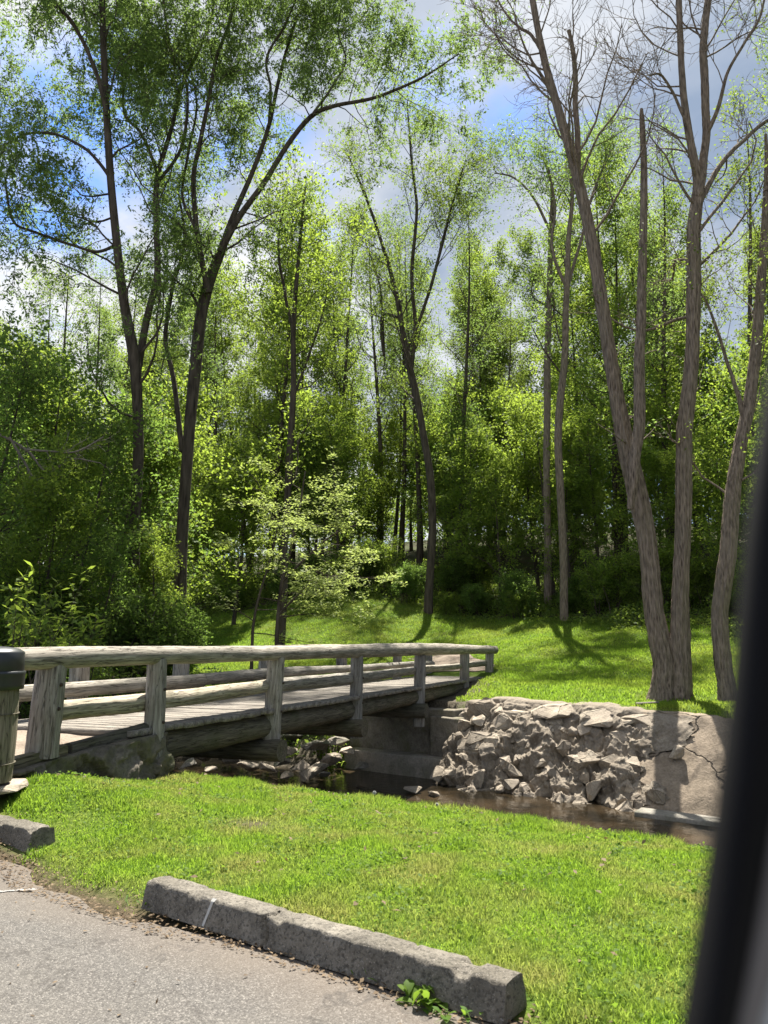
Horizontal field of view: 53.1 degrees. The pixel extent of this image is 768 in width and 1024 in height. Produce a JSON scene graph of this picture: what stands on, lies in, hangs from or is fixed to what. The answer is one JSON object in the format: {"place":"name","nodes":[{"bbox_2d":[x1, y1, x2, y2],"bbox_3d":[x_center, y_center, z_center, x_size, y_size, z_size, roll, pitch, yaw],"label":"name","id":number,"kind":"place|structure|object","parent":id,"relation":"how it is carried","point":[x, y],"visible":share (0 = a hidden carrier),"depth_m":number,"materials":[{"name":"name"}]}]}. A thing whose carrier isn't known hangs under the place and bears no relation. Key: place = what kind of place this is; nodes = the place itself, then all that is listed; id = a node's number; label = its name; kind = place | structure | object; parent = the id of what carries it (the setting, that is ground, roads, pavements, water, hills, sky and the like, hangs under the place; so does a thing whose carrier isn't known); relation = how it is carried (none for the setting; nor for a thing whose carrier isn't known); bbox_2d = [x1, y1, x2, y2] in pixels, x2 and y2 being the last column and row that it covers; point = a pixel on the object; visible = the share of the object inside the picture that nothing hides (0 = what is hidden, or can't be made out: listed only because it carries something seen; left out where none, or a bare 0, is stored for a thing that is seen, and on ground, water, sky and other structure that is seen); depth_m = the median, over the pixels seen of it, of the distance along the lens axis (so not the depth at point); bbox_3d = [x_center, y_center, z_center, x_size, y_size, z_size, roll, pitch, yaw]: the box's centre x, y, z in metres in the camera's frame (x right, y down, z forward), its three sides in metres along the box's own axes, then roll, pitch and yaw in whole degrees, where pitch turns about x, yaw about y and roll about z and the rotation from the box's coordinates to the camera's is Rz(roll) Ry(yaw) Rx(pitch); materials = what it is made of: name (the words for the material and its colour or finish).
{"place":"outdoors","nodes":[
{"label":"outdoors","id":0,"kind":"place"},
{"bbox_2d":[15,654,493,759],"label":"path","id":1,"kind":"structure","parent":0,"point":[69,737],"depth_m":8.07,"materials":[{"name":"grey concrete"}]},
{"bbox_2d":[0,522,743,1023],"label":"ground","id":2,"kind":"structure","parent":0,"point":[524,560],"depth_m":5.84,"materials":[{"name":"green plant"}]},
{"bbox_2d":[0,778,28,794],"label":"flat stone","id":3,"kind":"object","parent":2,"relation":"on","point":[14,785],"visible":0.99,"depth_m":6.05,"materials":[{"name":"beige stone"}]},
{"bbox_2d":[0,646,25,783],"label":"litter bin","id":4,"kind":"object","parent":3,"relation":"on","point":[12,671],"visible":1,"depth_m":6.04,"materials":[{"name":"grey wood"}]},
{"bbox_2d":[0,379,74,570],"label":"understory tree","id":5,"kind":"object","parent":2,"relation":"on","point":[6,417],"visible":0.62,"depth_m":18.61,"materials":[{"name":"green plant"}]},
{"bbox_2d":[0,560,94,707],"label":"sapling","id":6,"kind":"object","parent":2,"relation":"on","point":[22,617],"visible":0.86,"depth_m":12.20,"materials":[{"name":"green plant"}]},
{"bbox_2d":[0,304,100,560],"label":"understory tree","id":7,"kind":"object","parent":2,"relation":"on","point":[31,386],"visible":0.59,"depth_m":21.00,"materials":[{"name":"green plant"}]},
{"bbox_2d":[0,555,108,645],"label":"bush","id":8,"kind":"object","parent":2,"relation":"on","point":[65,600],"visible":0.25,"depth_m":19.04,"materials":[{"name":"green plant"}]},
{"bbox_2d":[0,331,110,568],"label":"understory tree","id":9,"kind":"object","parent":2,"relation":"on","point":[44,406],"visible":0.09,"depth_m":26.97,"materials":[{"name":"green plant"}]},
{"bbox_2d":[0,424,123,632],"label":"understory tree","id":10,"kind":"object","parent":2,"relation":"on","point":[73,516],"visible":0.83,"depth_m":18.44,"materials":[{"name":"green plant"}]},
{"bbox_2d":[10,226,117,545],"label":"tree","id":11,"kind":"object","parent":2,"relation":"on","point":[66,324],"visible":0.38,"depth_m":53.20,"materials":[{"name":"green plant"}]},
{"bbox_2d":[0,325,144,616],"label":"understory tree","id":12,"kind":"object","parent":2,"relation":"on","point":[65,382],"visible":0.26,"depth_m":22.91,"materials":[{"name":"green plant"}]},
{"bbox_2d":[5,380,156,618],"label":"understory tree","id":13,"kind":"object","parent":2,"relation":"on","point":[79,434],"visible":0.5,"depth_m":22.13,"materials":[{"name":"green plant"}]},
{"bbox_2d":[0,723,174,797],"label":"wing wall","id":14,"kind":"structure","parent":2,"relation":"on","point":[101,755],"depth_m":7.43,"materials":[{"name":"concrete"}]},
{"bbox_2d":[60,248,142,562],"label":"tree","id":15,"kind":"object","parent":2,"relation":"on","point":[99,328],"visible":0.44,"depth_m":49.74,"materials":[{"name":"green plant"}]},
{"bbox_2d":[66,519,144,680],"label":"understory tree","id":16,"kind":"object","parent":2,"relation":"on","point":[120,550],"visible":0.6,"depth_m":19.46,"materials":[{"name":"green plant"}]},
{"bbox_2d":[39,380,204,611],"bbox_3d":[-9.529,0.363,27.204,5.446,11.051,5.063,-7,-12,34],"label":"understory tree","id":17,"kind":"object","parent":2,"relation":"on","point":[151,438],"visible":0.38,"depth_m":27.44,"materials":[{"name":"green plant"}]},
{"bbox_2d":[92,238,164,493],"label":"tree","id":18,"kind":"object","parent":2,"relation":"on","point":[134,308],"visible":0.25,"depth_m":56.83,"materials":[{"name":"green plant"}]},
{"bbox_2d":[74,580,194,695],"bbox_3d":[-6.760,3.520,19.956,3.305,3.526,2.901,6,-12,-32],"label":"bush","id":19,"kind":"object","parent":2,"relation":"on","point":[158,632],"visible":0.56,"depth_m":19.77,"materials":[{"name":"green plant"}]},
{"bbox_2d":[0,0,292,597],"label":"tree","id":20,"kind":"object","parent":2,"relation":"on","point":[125,55],"visible":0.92,"depth_m":25.66,"materials":[{"name":"green plant"}]},
{"bbox_2d":[101,284,193,492],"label":"tree","id":21,"kind":"object","parent":2,"relation":"on","point":[176,362],"visible":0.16,"depth_m":60.91,"materials":[{"name":"green plant"}]},
{"bbox_2d":[113,517,194,619],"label":"understory tree","id":22,"kind":"object","parent":2,"relation":"on","point":[159,564],"visible":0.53,"depth_m":22.98,"materials":[{"name":"green plant"}]},
{"bbox_2d":[101,436,214,617],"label":"understory tree","id":23,"kind":"object","parent":2,"relation":"on","point":[173,498],"visible":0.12,"depth_m":29.99,"materials":[{"name":"green plant"}]},
{"bbox_2d":[114,597,210,692],"bbox_3d":[-6.337,3.832,20.887,2.975,3.173,2.610,6,-12,-31],"label":"bush","id":24,"kind":"object","parent":2,"relation":"on","point":[198,641],"visible":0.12,"depth_m":20.96,"materials":[{"name":"green plant"}]},
{"bbox_2d":[79,363,248,605],"bbox_3d":[-9.517,0.123,30.338,5.186,12.877,7.279,-7,-12,35],"label":"understory tree","id":25,"kind":"object","parent":2,"relation":"on","point":[202,409],"visible":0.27,"depth_m":30.50,"materials":[{"name":"green plant"}]},
{"bbox_2d":[119,406,253,607],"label":"understory tree","id":26,"kind":"object","parent":2,"relation":"on","point":[197,463],"visible":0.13,"depth_m":34.49,"materials":[{"name":"green plant"}]},
{"bbox_2d":[149,467,236,602],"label":"understory tree","id":27,"kind":"object","parent":2,"relation":"on","point":[203,532],"visible":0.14,"depth_m":37.23,"materials":[{"name":"green plant"}]},
{"bbox_2d":[154,250,237,457],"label":"tree","id":28,"kind":"object","parent":2,"relation":"on","point":[208,371],"visible":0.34,"depth_m":47.96,"materials":[{"name":"green plant"}]},
{"bbox_2d":[148,251,263,574],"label":"tree","id":29,"kind":"object","parent":2,"relation":"on","point":[214,341],"visible":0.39,"depth_m":52.92,"materials":[{"name":"green plant"}]},
{"bbox_2d":[190,292,268,576],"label":"tree","id":30,"kind":"object","parent":2,"relation":"on","point":[250,384],"visible":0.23,"depth_m":55.83,"materials":[{"name":"green plant"}]},
{"bbox_2d":[189,429,280,572],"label":"understory tree","id":31,"kind":"object","parent":2,"relation":"on","point":[232,447],"visible":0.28,"depth_m":43.86,"materials":[{"name":"green plant"}]},
{"bbox_2d":[192,429,291,625],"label":"understory tree","id":32,"kind":"object","parent":2,"relation":"on","point":[233,472],"visible":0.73,"depth_m":36.14,"materials":[{"name":"green plant"}]},
{"bbox_2d":[0,860,522,1023],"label":"parking lot","id":33,"kind":"structure","parent":2,"relation":"on","point":[97,969],"depth_m":3.28,"materials":[{"name":"grey asphalt"}]},
{"bbox_2d":[0,815,54,851],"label":"wheel stop","id":34,"kind":"object","parent":33,"relation":"on","point":[21,834],"visible":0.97,"depth_m":5.34,"materials":[{"name":"concrete"}]},
{"bbox_2d":[141,876,526,1023],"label":"wheel stop","id":35,"kind":"object","parent":33,"relation":"on","point":[493,993],"visible":0.99,"depth_m":3.38,"materials":[{"name":"concrete"}]},
{"bbox_2d":[680,374,767,1023],"bbox_3d":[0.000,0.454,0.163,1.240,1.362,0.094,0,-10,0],"label":"car","id":36,"kind":"object","parent":33,"relation":"on","point":[727,980],"visible":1,"depth_m":0.19,"materials":[{"name":"black metal"}]},
{"bbox_2d":[209,180,336,589],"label":"tree","id":37,"kind":"object","parent":2,"relation":"on","point":[251,423],"visible":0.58,"depth_m":47.00,"materials":[{"name":"green plant"}]},
{"bbox_2d":[235,264,318,495],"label":"tree","id":38,"kind":"object","parent":2,"relation":"on","point":[271,391],"visible":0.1,"depth_m":55.31,"materials":[{"name":"green plant"}]},
{"bbox_2d":[210,136,374,644],"bbox_3d":[-3.564,-5.114,29.520,6.451,22.011,5.767,0,-10,0],"label":"tree","id":39,"kind":"object","parent":2,"relation":"on","point":[292,399],"visible":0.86,"depth_m":29.84,"materials":[{"name":"green plant"}]},
{"bbox_2d":[239,258,352,564],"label":"tree","id":40,"kind":"object","parent":2,"relation":"on","point":[292,555],"visible":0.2,"depth_m":53.34,"materials":[{"name":"green plant"}]},
{"bbox_2d":[197,446,407,681],"bbox_3d":[-2.210,1.999,21.094,5.793,7.415,4.986,0,-10,0],"label":"dogwood tree","id":41,"kind":"object","parent":2,"relation":"on","point":[322,581],"visible":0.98,"depth_m":21.27,"materials":[{"name":"green plant"}]},
{"bbox_2d":[256,383,384,552],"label":"understory tree","id":42,"kind":"object","parent":2,"relation":"on","point":[353,414],"visible":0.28,"depth_m":45.61,"materials":[{"name":"green plant"}]},
{"bbox_2d":[115,0,526,672],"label":"tree","id":43,"kind":"object","parent":2,"relation":"on","point":[287,38],"visible":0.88,"depth_m":27.50,"materials":[{"name":"green plant"}]},
{"bbox_2d":[268,388,393,557],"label":"understory tree","id":44,"kind":"object","parent":2,"relation":"on","point":[349,446],"visible":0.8,"depth_m":42.83,"materials":[{"name":"green plant"}]},
{"bbox_2d":[285,409,379,558],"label":"understory tree","id":45,"kind":"object","parent":2,"relation":"on","point":[323,487],"visible":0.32,"depth_m":44.35,"materials":[{"name":"green plant"}]},
{"bbox_2d":[286,233,388,552],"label":"tree","id":46,"kind":"object","parent":2,"relation":"on","point":[369,423],"visible":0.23,"depth_m":55.91,"materials":[{"name":"green plant"}]},
{"bbox_2d":[304,188,381,550],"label":"tree","id":47,"kind":"object","parent":2,"relation":"on","point":[346,342],"visible":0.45,"depth_m":52.81,"materials":[{"name":"green plant"}]},
{"bbox_2d":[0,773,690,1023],"bbox_3d":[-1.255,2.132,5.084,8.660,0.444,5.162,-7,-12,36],"label":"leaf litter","id":48,"kind":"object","parent":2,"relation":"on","point":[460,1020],"visible":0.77,"depth_m":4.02,"materials":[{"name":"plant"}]},
{"bbox_2d":[0,769,708,1023],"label":"lawn grass","id":49,"kind":"structure","parent":2,"relation":"on","point":[456,867],"depth_m":4.75,"materials":[{"name":"green plant"}]},
{"bbox_2d":[336,199,424,569],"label":"tree","id":50,"kind":"object","parent":2,"relation":"on","point":[377,388],"visible":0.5,"depth_m":48.21,"materials":[{"name":"green plant"}]},
{"bbox_2d":[353,533,407,590],"bbox_3d":[-0.262,2.632,38.859,2.964,3.140,2.945,7,-12,-36],"label":"bush","id":51,"kind":"object","parent":2,"relation":"on","point":[390,555],"visible":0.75,"depth_m":38.44,"materials":[{"name":"green plant"}]},
{"bbox_2d":[354,446,410,550],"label":"understory tree","id":52,"kind":"object","parent":2,"relation":"on","point":[387,499],"visible":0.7,"depth_m":45.68,"materials":[{"name":"green plant"}]},
{"bbox_2d":[354,303,437,554],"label":"tree","id":53,"kind":"object","parent":2,"relation":"on","point":[399,447],"visible":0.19,"depth_m":58.53,"materials":[{"name":"green plant"}]},
{"bbox_2d":[344,707,463,778],"bbox_3d":[0.932,5.558,18.481,3.237,1.842,4.076,-4,-11,21],"label":"abutment","id":54,"kind":"object","parent":2,"relation":"on","point":[399,746],"visible":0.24,"depth_m":17.28,"materials":[{"name":"concrete"}]},
{"bbox_2d":[13,643,498,761],"bbox_3d":[-1.075,3.393,14.453,2.338,1.852,19.208,-4,-11,21],"label":"footbridge","id":55,"kind":"object","parent":54,"relation":"on","point":[252,720],"visible":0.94,"depth_m":10.40,"materials":[{"name":"wood"}]},
{"bbox_2d":[305,38,504,613],"bbox_3d":[0.954,-10.033,37.225,9.948,30.146,7.104,0,-10,0],"label":"tree","id":56,"kind":"object","parent":2,"relation":"on","point":[409,358],"visible":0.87,"depth_m":37.43,"materials":[{"name":"green plant"}]},
{"bbox_2d":[368,200,445,563],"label":"tree","id":57,"kind":"object","parent":2,"relation":"on","point":[402,519],"visible":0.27,"depth_m":50.58,"materials":[{"name":"green plant"}]},
{"bbox_2d":[377,257,446,556],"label":"tree","id":58,"kind":"object","parent":2,"relation":"on","point":[394,423],"visible":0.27,"depth_m":55.88,"materials":[{"name":"green plant"}]},
{"bbox_2d":[370,211,454,574],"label":"tree","id":59,"kind":"object","parent":2,"relation":"on","point":[419,554],"visible":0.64,"depth_m":44.57,"materials":[{"name":"green plant"}]},
{"bbox_2d":[96,558,738,770],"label":"undergrowth","id":60,"kind":"object","parent":2,"relation":"on","point":[255,584],"visible":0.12,"depth_m":32.85,"materials":[{"name":"green plant"}]},
{"bbox_2d":[398,372,486,554],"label":"understory tree","id":61,"kind":"object","parent":2,"relation":"on","point":[430,436],"visible":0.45,"depth_m":43.26,"materials":[{"name":"green plant"}]},
{"bbox_2d":[396,398,498,552],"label":"understory tree","id":62,"kind":"object","parent":2,"relation":"on","point":[457,419],"visible":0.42,"depth_m":41.68,"materials":[{"name":"green plant"}]},
{"bbox_2d":[434,549,476,595],"bbox_3d":[3.474,3.164,37.233,2.117,2.573,2.412,0,-10,2],"label":"bush","id":63,"kind":"object","parent":2,"relation":"on","point":[454,579],"visible":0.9,"depth_m":36.69,"materials":[{"name":"green plant"}]},
{"bbox_2d":[195,592,734,716],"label":"lawn grass","id":64,"kind":"structure","parent":2,"relation":"on","point":[706,686],"depth_m":25.18,"materials":[{"name":"green plant"}]},
{"bbox_2d":[413,416,523,582],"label":"understory tree","id":65,"kind":"object","parent":2,"relation":"on","point":[461,460],"visible":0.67,"depth_m":39.12,"materials":[{"name":"green plant"}]},
{"bbox_2d":[424,166,514,557],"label":"tree","id":66,"kind":"object","parent":2,"relation":"on","point":[472,368],"visible":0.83,"depth_m":42.62,"materials":[{"name":"green plant"}]},
{"bbox_2d":[444,286,505,536],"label":"tree","id":67,"kind":"object","parent":2,"relation":"on","point":[472,388],"visible":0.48,"depth_m":49.22,"materials":[{"name":"green plant"}]},
{"bbox_2d":[442,275,524,545],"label":"tree","id":68,"kind":"object","parent":2,"relation":"on","point":[497,357],"visible":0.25,"depth_m":54.96,"materials":[{"name":"green plant"}]},
{"bbox_2d":[437,451,534,601],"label":"understory tree","id":69,"kind":"object","parent":2,"relation":"on","point":[492,482],"visible":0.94,"depth_m":36.55,"materials":[{"name":"green plant"}]},
{"bbox_2d":[435,245,540,545],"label":"tree","id":70,"kind":"object","parent":2,"relation":"on","point":[487,268],"visible":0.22,"depth_m":55.38,"materials":[{"name":"green plant"}]},
{"bbox_2d":[448,231,540,531],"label":"tree","id":71,"kind":"object","parent":2,"relation":"on","point":[501,255],"visible":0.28,"depth_m":60.85,"materials":[{"name":"green plant"}]},
{"bbox_2d":[479,275,538,560],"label":"tree","id":72,"kind":"object","parent":2,"relation":"on","point":[508,331],"visible":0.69,"depth_m":49.01,"materials":[{"name":"green plant"}]},
{"bbox_2d":[466,382,564,593],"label":"understory tree","id":73,"kind":"object","parent":2,"relation":"on","point":[496,408],"visible":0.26,"depth_m":38.75,"materials":[{"name":"green plant"}]},
{"bbox_2d":[492,566,544,617],"bbox_3d":[5.782,3.486,32.639,1.988,2.416,2.265,7,-12,-36],"label":"bush","id":74,"kind":"object","parent":2,"relation":"on","point":[511,579],"visible":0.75,"depth_m":32.66,"materials":[{"name":"green plant"}]},
{"bbox_2d":[444,91,599,606],"bbox_3d":[6.559,-7.888,36.714,8.518,25.648,5.327,-5,-11,25],"label":"tree","id":75,"kind":"object","parent":2,"relation":"on","point":[546,465],"visible":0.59,"depth_m":36.67,"materials":[{"name":"green plant"}]},
{"bbox_2d":[487,392,589,598],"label":"understory tree","id":76,"kind":"object","parent":2,"relation":"on","point":[528,477],"visible":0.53,"depth_m":36.61,"materials":[{"name":"green plant"}]},
{"bbox_2d":[502,217,607,540],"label":"tree","id":77,"kind":"object","parent":2,"relation":"on","point":[524,244],"visible":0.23,"depth_m":59.51,"materials":[{"name":"green plant"}]},
{"bbox_2d":[510,240,628,572],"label":"tree","id":78,"kind":"object","parent":2,"relation":"on","point":[556,354],"visible":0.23,"depth_m":44.95,"materials":[{"name":"green plant"}]},
{"bbox_2d":[531,460,610,584],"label":"understory tree","id":79,"kind":"object","parent":2,"relation":"on","point":[585,533],"visible":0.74,"depth_m":33.92,"materials":[{"name":"green plant"}]},
{"bbox_2d":[514,398,635,593],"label":"understory tree","id":80,"kind":"object","parent":2,"relation":"on","point":[578,438],"visible":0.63,"depth_m":34.80,"materials":[{"name":"green plant"}]},
{"bbox_2d":[499,93,653,620],"bbox_3d":[8.619,-7.418,33.044,6.902,24.798,6.054,-2,-10,12],"label":"tree","id":81,"kind":"object","parent":2,"relation":"on","point":[564,344],"visible":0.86,"depth_m":33.65,"materials":[{"name":"green plant"}]},
{"bbox_2d":[430,696,725,825],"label":"retaining wall","id":82,"kind":"structure","parent":2,"relation":"on","point":[651,764],"depth_m":14.67,"materials":[{"name":"stone"}]},
{"bbox_2d":[438,0,767,700],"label":"tree","id":83,"kind":"object","parent":2,"relation":"on","point":[670,652],"visible":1,"depth_m":18.21,"materials":[{"name":"grey plant"}]},
{"bbox_2d":[569,549,637,614],"bbox_3d":[8.995,2.857,30.763,2.799,2.965,2.781,8,-13,-39],"label":"bush","id":84,"kind":"object","parent":2,"relation":"on","point":[605,580],"visible":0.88,"depth_m":30.65,"materials":[{"name":"green plant"}]},
{"bbox_2d":[528,130,682,573],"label":"tree","id":85,"kind":"object","parent":2,"relation":"on","point":[614,309],"visible":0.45,"depth_m":40.60,"materials":[{"name":"green plant"}]},
{"bbox_2d":[564,353,656,557],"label":"understory tree","id":86,"kind":"object","parent":2,"relation":"on","point":[608,484],"visible":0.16,"depth_m":42.30,"materials":[{"name":"green plant"}]},
{"bbox_2d":[568,148,662,573],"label":"tree","id":87,"kind":"object","parent":2,"relation":"on","point":[614,469],"visible":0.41,"depth_m":40.93,"materials":[{"name":"green plant"}]},
{"bbox_2d":[593,195,682,473],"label":"tree","id":88,"kind":"object","parent":2,"relation":"on","point":[631,274],"visible":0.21,"depth_m":42.27,"materials":[{"name":"green plant"}]},
{"bbox_2d":[600,105,700,541],"bbox_3d":[13.228,-7.828,36.824,5.587,23.550,5.105,4,-11,-21],"label":"tree","id":89,"kind":"object","parent":2,"relation":"on","point":[663,308],"visible":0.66,"depth_m":37.20,"materials":[{"name":"green plant"}]},
{"bbox_2d":[615,540,691,610],"bbox_3d":[10.623,2.593,30.025,2.907,3.099,2.926,-1,-10,4],"label":"bush","id":90,"kind":"object","parent":2,"relation":"on","point":[635,595],"visible":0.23,"depth_m":29.69,"materials":[{"name":"green plant"}]},
{"bbox_2d":[611,435,719,562],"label":"understory tree","id":91,"kind":"object","parent":2,"relation":"on","point":[653,462],"visible":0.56,"depth_m":31.39,"materials":[{"name":"green plant"}]},
{"bbox_2d":[606,181,739,428],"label":"tree","id":92,"kind":"object","parent":2,"relation":"on","point":[710,352],"visible":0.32,"depth_m":47.16,"materials":[{"name":"green plant"}]},
{"bbox_2d":[630,318,746,562],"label":"understory tree","id":93,"kind":"object","parent":2,"relation":"on","point":[653,411],"visible":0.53,"depth_m":34.56,"materials":[{"name":"green plant"}]},
{"bbox_2d":[672,554,717,606],"bbox_3d":[12.105,2.682,29.401,2.210,2.340,2.195,5,-11,-28],"label":"bush","id":94,"kind":"object","parent":2,"relation":"on","point":[697,579],"visible":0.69,"depth_m":29.21,"materials":[{"name":"green plant"}]},
{"bbox_2d":[643,0,767,702],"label":"tree","id":95,"kind":"object","parent":2,"relation":"on","point":[726,564],"visible":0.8,"depth_m":17.54,"materials":[{"name":"grey plant"}]},
{"bbox_2d":[670,332,766,530],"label":"understory tree","id":96,"kind":"object","parent":2,"relation":"on","point":[724,399],"visible":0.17,"depth_m":35.85,"materials":[{"name":"green plant"}]},
{"bbox_2d":[690,416,753,613],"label":"understory tree","id":97,"kind":"object","parent":2,"relation":"on","point":[706,451],"visible":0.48,"depth_m":28.88,"materials":[{"name":"green plant"}]},
{"bbox_2d":[682,75,767,445],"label":"tree","id":98,"kind":"object","parent":2,"relation":"on","point":[750,290],"visible":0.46,"depth_m":33.97,"materials":[{"name":"green plant"}]},
{"bbox_2d":[704,320,767,490],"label":"understory tree","id":99,"kind":"object","parent":2,"relation":"on","point":[744,354],"visible":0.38,"depth_m":29.35,"materials":[{"name":"green plant"}]},
{"bbox_2d":[0,0,767,562],"label":"sky","id":100,"kind":"structure","parent":0,"point":[495,100],"materials":[{"name":"blue"}]},
{"bbox_2d":[173,757,710,847],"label":"creek water","id":101,"kind":"structure","parent":0,"point":[595,814],"depth_m":14.43,"materials":[{"name":"liquid"}]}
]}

